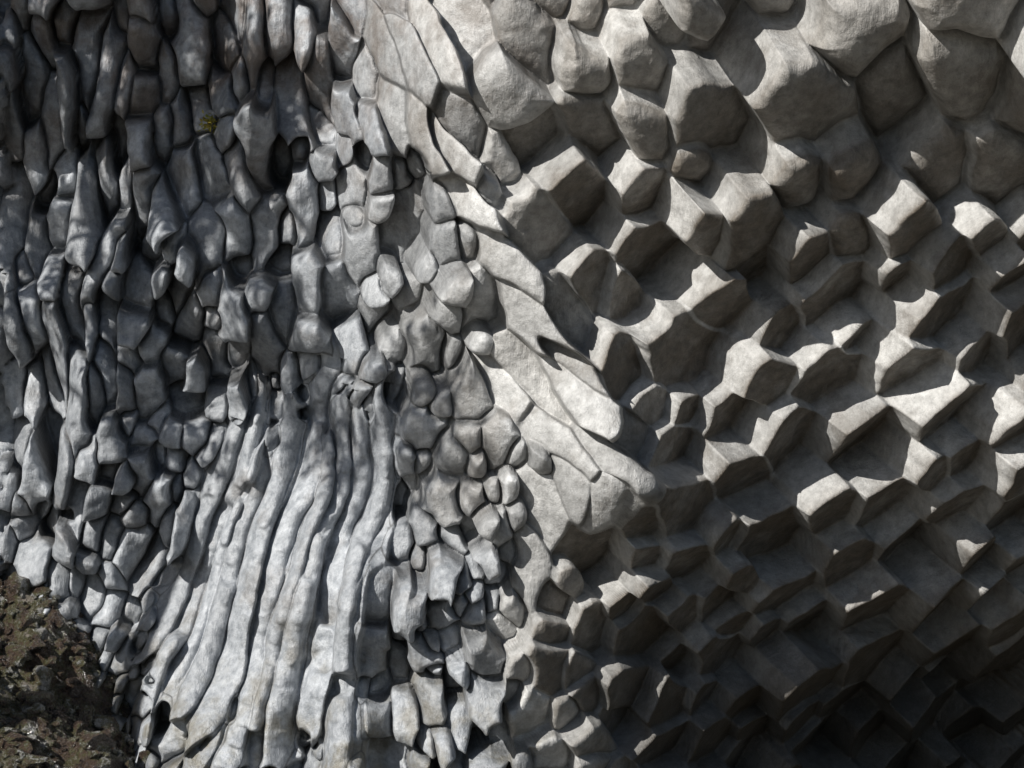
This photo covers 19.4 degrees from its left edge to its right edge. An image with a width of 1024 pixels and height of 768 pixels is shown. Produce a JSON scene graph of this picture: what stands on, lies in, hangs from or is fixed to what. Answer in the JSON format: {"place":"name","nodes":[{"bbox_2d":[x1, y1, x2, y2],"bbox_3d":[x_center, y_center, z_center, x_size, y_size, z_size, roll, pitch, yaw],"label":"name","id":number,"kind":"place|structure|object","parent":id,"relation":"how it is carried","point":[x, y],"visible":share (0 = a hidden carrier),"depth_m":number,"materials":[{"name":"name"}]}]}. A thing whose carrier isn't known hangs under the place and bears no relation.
{"place":"outdoors","nodes":[
{"label":"outdoors","id":0,"kind":"place"},
{"bbox_2d":[0,579,135,767],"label":"riverbed ground","id":1,"kind":"structure","parent":0,"point":[70,756],"depth_m":31.61,"materials":[{"name":"brown soil"}]},
{"bbox_2d":[0,572,159,767],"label":"rubble stones","id":2,"kind":"object","parent":1,"relation":"on","point":[90,740],"visible":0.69,"depth_m":31.41,"materials":[{"name":"brown stone"}]},
{"bbox_2d":[0,0,1023,767],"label":"basalt column cliff","id":3,"kind":"structure","parent":0,"point":[510,382],"depth_m":30.60,"materials":[{"name":"grey stone"}]},
{"bbox_2d":[199,110,218,132],"bbox_3d":[-3.292,-2.829,32.410,0.270,0.288,0.196,0,0,19],"label":"crevice plant","id":4,"kind":"object","parent":3,"relation":"on","point":[210,120],"visible":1,"depth_m":32.39,"materials":[{"name":"green plant"}]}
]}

